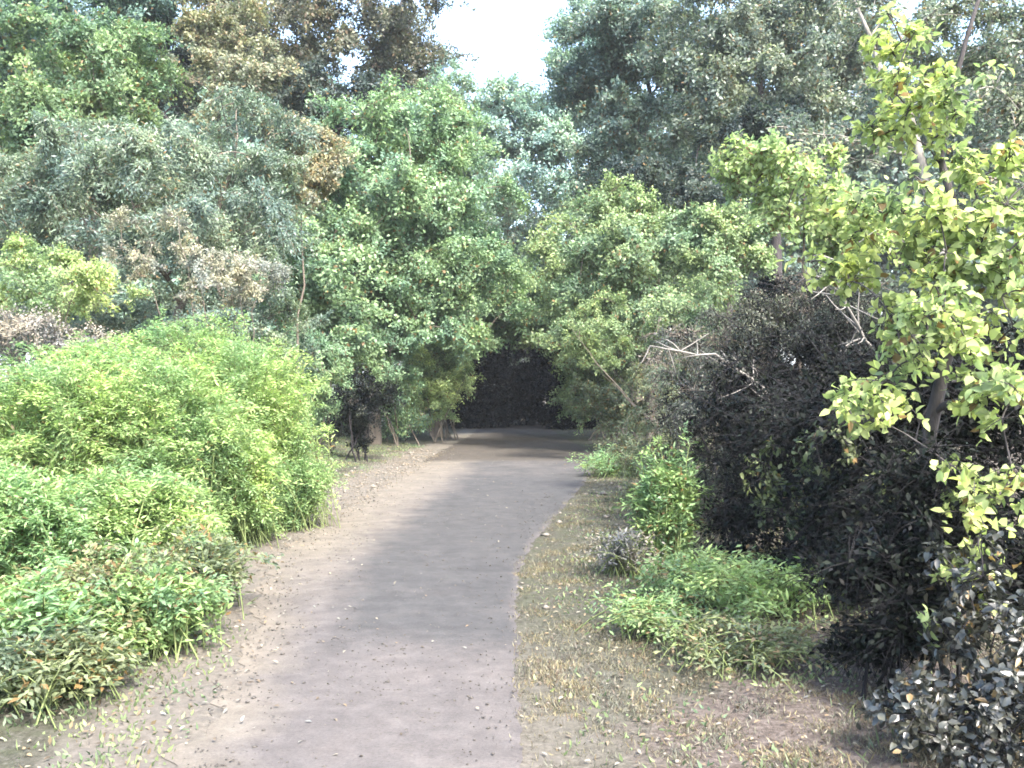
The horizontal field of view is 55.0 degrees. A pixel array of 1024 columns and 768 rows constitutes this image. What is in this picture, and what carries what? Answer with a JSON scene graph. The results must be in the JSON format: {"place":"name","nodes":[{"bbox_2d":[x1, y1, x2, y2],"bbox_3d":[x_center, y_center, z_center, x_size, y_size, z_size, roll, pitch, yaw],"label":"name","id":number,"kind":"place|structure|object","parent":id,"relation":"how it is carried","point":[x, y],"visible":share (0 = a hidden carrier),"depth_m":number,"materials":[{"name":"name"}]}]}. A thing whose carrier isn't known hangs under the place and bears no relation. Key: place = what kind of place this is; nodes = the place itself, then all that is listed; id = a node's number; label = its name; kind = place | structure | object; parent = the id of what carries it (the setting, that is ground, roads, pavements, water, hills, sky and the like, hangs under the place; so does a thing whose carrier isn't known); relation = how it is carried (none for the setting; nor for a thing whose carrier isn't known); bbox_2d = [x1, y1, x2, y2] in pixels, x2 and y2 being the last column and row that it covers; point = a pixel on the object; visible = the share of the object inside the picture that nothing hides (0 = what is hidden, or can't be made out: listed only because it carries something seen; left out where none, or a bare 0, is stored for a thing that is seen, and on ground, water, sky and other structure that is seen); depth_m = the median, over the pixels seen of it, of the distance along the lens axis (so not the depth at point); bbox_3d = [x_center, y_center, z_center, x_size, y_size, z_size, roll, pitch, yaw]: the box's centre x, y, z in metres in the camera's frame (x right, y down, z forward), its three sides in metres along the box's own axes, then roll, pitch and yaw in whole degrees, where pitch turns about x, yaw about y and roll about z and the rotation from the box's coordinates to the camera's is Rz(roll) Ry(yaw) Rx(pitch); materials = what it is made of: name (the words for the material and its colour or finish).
{"place":"outdoors","nodes":[
{"label":"outdoors","id":0,"kind":"place"},
{"bbox_2d":[162,419,592,767],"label":"path","id":1,"kind":"structure","parent":0,"point":[531,456],"depth_m":6.42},
{"bbox_2d":[184,493,572,767],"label":"grit","id":2,"kind":"object","parent":1,"relation":"on","point":[351,700],"visible":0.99,"depth_m":5.88,"materials":[{"name":"gravel"}]},
{"bbox_2d":[0,385,1023,767],"bbox_3d":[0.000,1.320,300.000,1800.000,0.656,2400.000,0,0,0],"label":"ground","id":3,"kind":"structure","parent":0,"point":[540,739],"depth_m":5.02,"materials":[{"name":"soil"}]},
{"bbox_2d":[0,87,33,314],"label":"woodland tree","id":4,"kind":"object","parent":3,"relation":"on","point":[17,286],"visible":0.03,"depth_m":49.80,"materials":[{"name":"green plant"}]},
{"bbox_2d":[0,457,116,583],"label":"feathery bush","id":5,"kind":"object","parent":3,"relation":"on","point":[30,514],"visible":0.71,"depth_m":6.58,"materials":[{"name":"green plant"}]},
{"bbox_2d":[0,302,123,376],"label":"shrub","id":6,"kind":"object","parent":3,"relation":"on","point":[24,326],"visible":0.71,"depth_m":11.20,"materials":[{"name":"grey plant"}]},
{"bbox_2d":[0,67,124,383],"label":"woodland tree","id":7,"kind":"object","parent":3,"relation":"on","point":[19,361],"depth_m":52.44,"materials":[{"name":"green plant"}]},
{"bbox_2d":[0,556,133,691],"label":"weed clump","id":8,"kind":"object","parent":3,"relation":"on","point":[27,598],"visible":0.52,"depth_m":5.31,"materials":[{"name":"green plant"}]},
{"bbox_2d":[0,228,154,371],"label":"shrub","id":9,"kind":"object","parent":3,"relation":"on","point":[87,278],"visible":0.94,"depth_m":13.08,"materials":[{"name":"green plant"}]},
{"bbox_2d":[0,338,155,492],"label":"feathery bush","id":10,"kind":"object","parent":3,"relation":"on","point":[26,438],"visible":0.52,"depth_m":8.40,"materials":[{"name":"green plant"}]},
{"bbox_2d":[0,606,166,728],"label":"weed clump","id":11,"kind":"object","parent":3,"relation":"on","point":[53,668],"visible":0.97,"depth_m":4.86,"materials":[{"name":"green plant"}]},
{"bbox_2d":[1,331,169,423],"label":"feathery bush","id":12,"kind":"object","parent":3,"relation":"on","point":[83,350],"visible":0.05,"depth_m":10.04,"materials":[{"name":"green plant"}]},
{"bbox_2d":[0,285,189,374],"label":"shrub","id":13,"kind":"object","parent":3,"relation":"on","point":[114,324],"visible":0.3,"depth_m":19.86,"materials":[{"name":"grey plant"}]},
{"bbox_2d":[0,0,194,339],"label":"broadleaf tree","id":14,"kind":"object","parent":3,"relation":"on","point":[128,8],"visible":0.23,"depth_m":25.35,"materials":[{"name":"green plant"}]},
{"bbox_2d":[0,0,196,325],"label":"broadleaf tree","id":15,"kind":"object","parent":3,"relation":"on","point":[114,74],"visible":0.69,"depth_m":19.85,"materials":[{"name":"green plant"}]},
{"bbox_2d":[0,531,199,656],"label":"weed clump","id":16,"kind":"object","parent":3,"relation":"on","point":[92,572],"visible":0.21,"depth_m":5.86,"materials":[{"name":"green plant"}]},
{"bbox_2d":[0,5,233,360],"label":"woodland tree","id":17,"kind":"object","parent":3,"relation":"on","point":[140,282],"visible":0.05,"depth_m":48.59,"materials":[{"name":"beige plant"}]},
{"bbox_2d":[46,457,237,574],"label":"feathery bush","id":18,"kind":"object","parent":3,"relation":"on","point":[132,508],"visible":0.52,"depth_m":7.28,"materials":[{"name":"green plant"}]},
{"bbox_2d":[37,343,276,562],"bbox_3d":[-3.313,0.629,9.163,2.263,2.024,2.379,0,0,0],"label":"feathery bush","id":19,"kind":"object","parent":3,"relation":"on","point":[176,444],"visible":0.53,"depth_m":8.86,"materials":[{"name":"green plant"}]},
{"bbox_2d":[83,525,246,664],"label":"weed clump","id":20,"kind":"object","parent":3,"relation":"on","point":[176,624],"visible":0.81,"depth_m":5.75,"materials":[{"name":"green plant"}]},
{"bbox_2d":[0,79,331,355],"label":"willow tree","id":21,"kind":"object","parent":3,"relation":"on","point":[47,186],"visible":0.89,"depth_m":16.27,"materials":[{"name":"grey plant"}]},
{"bbox_2d":[56,0,310,384],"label":"woodland tree","id":22,"kind":"object","parent":3,"relation":"on","point":[119,273],"visible":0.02,"depth_m":49.56,"materials":[{"name":"green plant"}]},
{"bbox_2d":[98,203,296,355],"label":"shrub","id":23,"kind":"object","parent":3,"relation":"on","point":[239,273],"visible":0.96,"depth_m":14.04,"materials":[{"name":"grey plant"}]},
{"bbox_2d":[114,517,284,619],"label":"weed clump","id":24,"kind":"object","parent":3,"relation":"on","point":[209,562],"visible":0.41,"depth_m":6.87,"materials":[{"name":"green plant"}]},
{"bbox_2d":[99,303,313,448],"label":"feathery bush","id":25,"kind":"object","parent":3,"relation":"on","point":[175,349],"visible":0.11,"depth_m":11.67,"materials":[{"name":"green plant"}]},
{"bbox_2d":[118,274,333,374],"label":"shrub","id":26,"kind":"object","parent":3,"relation":"on","point":[291,307],"visible":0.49,"depth_m":16.30,"materials":[{"name":"green plant"}]},
{"bbox_2d":[157,0,303,362],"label":"broadleaf tree","id":27,"kind":"object","parent":3,"relation":"on","point":[210,53],"visible":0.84,"depth_m":23.99,"materials":[{"name":"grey plant"}]},
{"bbox_2d":[193,422,303,549],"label":"feathery bush","id":28,"kind":"object","parent":3,"relation":"on","point":[258,521],"visible":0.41,"depth_m":9.60,"materials":[{"name":"green plant"}]},
{"bbox_2d":[175,329,338,524],"bbox_3d":[-2.942,0.505,11.271,1.982,2.290,2.286,0,0,0],"label":"feathery bush","id":29,"kind":"object","parent":3,"relation":"on","point":[283,416],"visible":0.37,"depth_m":10.97,"materials":[{"name":"green plant"}]},
{"bbox_2d":[150,75,374,365],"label":"woodland tree","id":30,"kind":"object","parent":3,"relation":"on","point":[250,141],"visible":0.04,"depth_m":46.53,"materials":[{"name":"green plant"}]},
{"bbox_2d":[125,5,414,427],"bbox_3d":[-7.343,-4.736,28.182,9.294,12.331,4.092,0,0,0],"label":"broadleaf tree","id":31,"kind":"object","parent":3,"relation":"on","point":[294,97],"visible":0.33,"depth_m":27.41,"materials":[{"name":"green plant"}]},
{"bbox_2d":[263,426,348,533],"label":"weed clump","id":32,"kind":"object","parent":3,"relation":"on","point":[307,495],"visible":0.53,"depth_m":10.75,"materials":[{"name":"green plant"}]},
{"bbox_2d":[257,323,360,453],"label":"shrub","id":33,"kind":"object","parent":3,"relation":"on","point":[324,370],"visible":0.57,"depth_m":20.75,"materials":[{"name":"green plant"}]},
{"bbox_2d":[259,104,361,405],"bbox_3d":[-4.074,-1.884,19.240,2.024,6.812,1.907,0,0,-43],"label":"sapling","id":34,"kind":"object","parent":3,"relation":"on","point":[324,172],"visible":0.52,"depth_m":19.16,"materials":[{"name":"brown plant"}]},
{"bbox_2d":[158,0,479,419],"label":"broadleaf tree","id":35,"kind":"object","parent":3,"relation":"on","point":[400,47],"visible":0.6,"depth_m":29.13,"materials":[{"name":"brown plant"}]},
{"bbox_2d":[247,31,410,402],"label":"woodland tree","id":36,"kind":"object","parent":3,"relation":"on","point":[341,76],"depth_m":54.25,"materials":[{"name":"green plant"}]},
{"bbox_2d":[317,368,411,461],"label":"shrub","id":37,"kind":"object","parent":3,"relation":"on","point":[364,391],"visible":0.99,"depth_m":19.75,"materials":[{"name":"black plant"}]},
{"bbox_2d":[335,314,433,445],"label":"shrub","id":38,"kind":"object","parent":3,"relation":"on","point":[382,372],"visible":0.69,"depth_m":24.32,"materials":[{"name":"green plant"}]},
{"bbox_2d":[220,68,554,444],"bbox_3d":[-3.113,-3.322,24.652,8.333,9.789,6.835,0,0,-34],"label":"broadleaf tree","id":39,"kind":"object","parent":3,"relation":"on","point":[422,190],"visible":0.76,"depth_m":23.60,"materials":[{"name":"green plant"}]},
{"bbox_2d":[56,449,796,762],"bbox_3d":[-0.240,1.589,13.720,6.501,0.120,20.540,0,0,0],"label":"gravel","id":40,"kind":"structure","parent":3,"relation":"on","point":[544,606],"depth_m":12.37,"materials":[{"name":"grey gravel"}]},
{"bbox_2d":[405,320,476,439],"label":"shrub","id":41,"kind":"object","parent":3,"relation":"on","point":[446,366],"visible":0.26,"depth_m":28.18,"materials":[{"name":"green plant"}]},
{"bbox_2d":[397,325,486,442],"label":"shrub","id":42,"kind":"object","parent":3,"relation":"on","point":[446,394],"visible":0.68,"depth_m":26.96,"materials":[{"name":"green plant"}]},
{"bbox_2d":[358,199,525,388],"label":"woodland tree","id":43,"kind":"object","parent":3,"relation":"on","point":[393,315],"depth_m":57.39,"materials":[{"name":"green plant"}]},
{"bbox_2d":[356,201,553,436],"bbox_3d":[-1.718,-2.035,30.165,6.708,7.463,6.887,0,0,44],"label":"broadleaf tree","id":44,"kind":"object","parent":3,"relation":"on","point":[491,315],"visible":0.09,"depth_m":29.43,"materials":[{"name":"green plant"}]},
{"bbox_2d":[416,329,522,428],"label":"evergreen tree","id":45,"kind":"object","parent":3,"relation":"on","point":[489,405],"visible":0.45,"depth_m":35.34,"materials":[{"name":"black plant"}]},
{"bbox_2d":[0,433,1017,767],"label":"ground cover","id":46,"kind":"object","parent":3,"relation":"on","point":[174,689],"visible":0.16,"depth_m":5.09,"materials":[{"name":"green plant"}]},
{"bbox_2d":[0,445,1019,767],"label":"fallen leaves","id":47,"kind":"object","parent":3,"relation":"on","point":[516,641],"visible":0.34,"depth_m":5.48,"materials":[{"name":"beige plant"}]},
{"bbox_2d":[388,0,655,405],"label":"broadleaf tree","id":48,"kind":"object","parent":3,"relation":"on","point":[539,132],"visible":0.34,"depth_m":44.76,"materials":[{"name":"green plant"}]},
{"bbox_2d":[473,167,571,366],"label":"woodland tree","id":49,"kind":"object","parent":3,"relation":"on","point":[512,237],"visible":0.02,"depth_m":61.34,"materials":[{"name":"green plant"}]},
{"bbox_2d":[496,330,565,425],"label":"evergreen tree","id":50,"kind":"object","parent":3,"relation":"on","point":[529,398],"visible":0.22,"depth_m":37.35,"materials":[{"name":"black plant"}]},
{"bbox_2d":[515,130,593,365],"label":"woodland tree","id":51,"kind":"object","parent":3,"relation":"on","point":[539,219],"depth_m":56.15,"materials":[{"name":"green plant"}]},
{"bbox_2d":[526,346,633,429],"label":"evergreen tree","id":52,"kind":"object","parent":3,"relation":"on","point":[548,379],"visible":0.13,"depth_m":35.12,"materials":[{"name":"black plant"}]},
{"bbox_2d":[486,207,684,435],"bbox_3d":[2.255,-2.042,30.360,6.993,7.472,7.386,0,0,-42],"label":"broadleaf tree","id":53,"kind":"object","parent":3,"relation":"on","point":[535,338],"visible":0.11,"depth_m":28.67,"materials":[{"name":"green plant"}]},
{"bbox_2d":[545,325,674,440],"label":"shrub","id":54,"kind":"object","parent":3,"relation":"on","point":[563,394],"visible":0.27,"depth_m":28.06,"materials":[{"name":"green plant"}]},
{"bbox_2d":[564,444,659,478],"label":"weed clump","id":55,"kind":"object","parent":3,"relation":"on","point":[608,471],"visible":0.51,"depth_m":16.84,"materials":[{"name":"green plant"}]},
{"bbox_2d":[564,326,669,451],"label":"shrub","id":56,"kind":"object","parent":3,"relation":"on","point":[611,404],"visible":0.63,"depth_m":22.82,"materials":[{"name":"green plant"}]},
{"bbox_2d":[572,521,665,578],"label":"weed clump","id":57,"kind":"object","parent":3,"relation":"on","point":[619,556],"visible":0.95,"depth_m":8.14,"materials":[{"name":"grey plant"}]},
{"bbox_2d":[542,269,724,465],"bbox_3d":[2.445,-0.249,19.183,2.242,3.846,4.119,0,0,-42],"label":"shrub","id":58,"kind":"object","parent":3,"relation":"on","point":[580,340],"visible":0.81,"depth_m":19.25,"materials":[{"name":"green plant"}]},
{"bbox_2d":[563,25,704,382],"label":"woodland tree","id":59,"kind":"object","parent":3,"relation":"on","point":[568,237],"depth_m":51.02,"materials":[{"name":"green plant"}]},
{"bbox_2d":[527,0,772,428],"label":"broadleaf tree","id":60,"kind":"object","parent":3,"relation":"on","point":[614,115],"visible":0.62,"depth_m":28.75,"materials":[{"name":"green plant"}]},
{"bbox_2d":[508,168,800,453],"bbox_3d":[2.768,-1.618,22.271,4.589,6.620,6.870,0,0,-34],"label":"broadleaf tree","id":61,"kind":"object","parent":3,"relation":"on","point":[633,251],"visible":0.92,"depth_m":21.30,"materials":[{"name":"green plant"}]},
{"bbox_2d":[575,579,734,649],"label":"weed clump","id":62,"kind":"object","parent":3,"relation":"on","point":[669,599],"visible":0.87,"depth_m":6.22,"materials":[{"name":"green plant"}]},
{"bbox_2d":[593,338,728,502],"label":"shrub","id":63,"kind":"object","parent":3,"relation":"on","point":[626,462],"visible":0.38,"depth_m":13.06,"materials":[{"name":"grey plant"}]},
{"bbox_2d":[611,420,723,571],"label":"shrub","id":64,"kind":"object","parent":3,"relation":"on","point":[658,506],"visible":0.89,"depth_m":8.48,"materials":[{"name":"green plant"}]},
{"bbox_2d":[618,311,763,439],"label":"shrub","id":65,"kind":"object","parent":3,"relation":"on","point":[638,335],"visible":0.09,"depth_m":23.96,"materials":[{"name":"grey plant"}]},
{"bbox_2d":[617,541,793,610],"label":"weed clump","id":66,"kind":"object","parent":3,"relation":"on","point":[672,563],"visible":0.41,"depth_m":7.16,"materials":[{"name":"green plant"}]},
{"bbox_2d":[586,92,830,448],"bbox_3d":[4.608,-2.624,23.500,5.615,8.488,3.351,0,0,0],"label":"broadleaf tree","id":67,"kind":"object","parent":3,"relation":"on","point":[697,186],"visible":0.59,"depth_m":23.03,"materials":[{"name":"green plant"}]},
{"bbox_2d":[638,333,789,530],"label":"dead branch","id":68,"kind":"object","parent":3,"relation":"on","point":[712,358],"visible":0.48,"depth_m":9.14,"materials":[{"name":"grey wood"}]},
{"bbox_2d":[606,606,846,698],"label":"weed clump","id":69,"kind":"object","parent":3,"relation":"on","point":[759,643],"visible":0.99,"depth_m":5.49,"materials":[{"name":"green plant"}]},
{"bbox_2d":[654,536,833,635],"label":"weed clump","id":70,"kind":"object","parent":3,"relation":"on","point":[768,592],"visible":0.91,"depth_m":6.39,"materials":[{"name":"green plant"}]},
{"bbox_2d":[603,71,899,386],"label":"woodland tree","id":71,"kind":"object","parent":3,"relation":"on","point":[755,276],"visible":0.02,"depth_m":47.54,"materials":[{"name":"green plant"}]},
{"bbox_2d":[662,324,856,587],"bbox_3d":[2.267,0.716,8.335,1.962,2.448,2.616,0,0,0],"label":"shrub","id":72,"kind":"object","parent":3,"relation":"on","point":[738,520],"visible":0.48,"depth_m":8.32,"materials":[{"name":"black plant"}]},
{"bbox_2d":[626,0,900,357],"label":"broadleaf tree","id":73,"kind":"object","parent":3,"relation":"on","point":[753,40],"visible":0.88,"depth_m":24.36,"materials":[{"name":"green plant"}]},
{"bbox_2d":[632,256,895,525],"bbox_3d":[2.842,0.064,11.079,2.806,3.131,2.116,0,0,-38],"label":"shrub","id":74,"kind":"object","parent":3,"relation":"on","point":[653,359],"visible":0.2,"depth_m":10.88,"materials":[{"name":"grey plant"}]},
{"bbox_2d":[508,472,1022,767],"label":"dry grass","id":75,"kind":"structure","parent":3,"relation":"on","point":[643,657],"depth_m":5.24,"materials":[{"name":"beige plant"}]},
{"bbox_2d":[628,264,922,538],"bbox_3d":[2.805,0.307,10.406,3.200,3.205,2.624,0,0,26],"label":"shrub","id":76,"kind":"object","parent":3,"relation":"on","point":[831,335],"visible":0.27,"depth_m":10.13,"materials":[{"name":"black plant"}]},
{"bbox_2d":[646,272,913,532],"bbox_3d":[2.663,0.256,10.007,2.715,2.765,1.828,0,0,-16],"label":"shrub","id":77,"kind":"object","parent":3,"relation":"on","point":[715,315],"visible":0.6,"depth_m":9.95,"materials":[{"name":"grey plant"}]},
{"bbox_2d":[702,125,908,366],"bbox_3d":[3.737,-0.814,12.043,2.686,4.662,2.098,0,0,0],"label":"broadleaf tree","id":78,"kind":"object","parent":3,"relation":"on","point":[801,176],"visible":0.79,"depth_m":11.85,"materials":[{"name":"green plant"}]},
{"bbox_2d":[734,402,915,575],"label":"shrub","id":79,"kind":"object","parent":3,"relation":"on","point":[768,491],"visible":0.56,"depth_m":7.12,"materials":[{"name":"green plant"}]},
{"bbox_2d":[723,49,930,316],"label":"woodland tree","id":80,"kind":"object","parent":3,"relation":"on","point":[895,174],"visible":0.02,"depth_m":49.87,"materials":[{"name":"green plant"}]},
{"bbox_2d":[794,230,880,358],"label":"dead branch","id":81,"kind":"object","parent":3,"relation":"on","point":[856,322],"visible":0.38,"depth_m":7.82,"materials":[{"name":"grey wood"}]},
{"bbox_2d":[661,275,1019,456],"bbox_3d":[4.630,-0.022,13.607,4.979,3.118,3.031,0,0,23],"label":"shrub","id":82,"kind":"object","parent":3,"relation":"on","point":[760,281],"visible":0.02,"depth_m":13.80,"materials":[{"name":"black plant"}]},
{"bbox_2d":[746,324,1023,617],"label":"shrub","id":83,"kind":"object","parent":3,"relation":"on","point":[830,516],"visible":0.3,"depth_m":6.63,"materials":[{"name":"black plant"}]},
{"bbox_2d":[760,0,1023,463],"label":"broadleaf tree","id":84,"kind":"object","parent":3,"relation":"on","point":[1010,119],"visible":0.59,"depth_m":15.01,"materials":[{"name":"green plant"}]},
{"bbox_2d":[774,0,1023,660],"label":"broadleaf tree","id":85,"kind":"object","parent":3,"relation":"on","point":[962,325],"visible":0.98,"depth_m":5.03,"materials":[{"name":"green plant"}]},
{"bbox_2d":[778,411,1023,699],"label":"shrub","id":86,"kind":"object","parent":3,"relation":"on","point":[891,564],"visible":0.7,"depth_m":4.80,"materials":[{"name":"black plant"}]},
{"bbox_2d":[779,0,1023,361],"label":"woodland tree","id":87,"kind":"object","parent":3,"relation":"on","point":[865,177],"visible":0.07,"depth_m":47.47,"materials":[{"name":"green plant"}]},
{"bbox_2d":[854,530,1023,767],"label":"shrub","id":88,"kind":"object","parent":3,"relation":"on","point":[914,710],"visible":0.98,"depth_m":4.07,"materials":[{"name":"plant"}]},
{"bbox_2d":[874,39,1023,364],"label":"woodland tree","id":89,"kind":"object","parent":3,"relation":"on","point":[981,286],"visible":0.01,"depth_m":50.45,"materials":[{"name":"green plant"}]},
{"bbox_2d":[884,293,1023,634],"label":"shrub","id":90,"kind":"object","parent":3,"relation":"on","point":[1001,459],"visible":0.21,"depth_m":6.40,"materials":[{"name":"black plant"}]},
{"bbox_2d":[971,22,1023,346],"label":"woodland tree","id":91,"kind":"object","parent":3,"relation":"on","point":[980,42],"visible":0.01,"depth_m":51.41,"materials":[{"name":"green plant"}]},
{"bbox_2d":[0,0,1023,384],"label":"sky","id":92,"kind":"structure","parent":0,"point":[503,33],"materials":[{"name":"white"}]}
]}

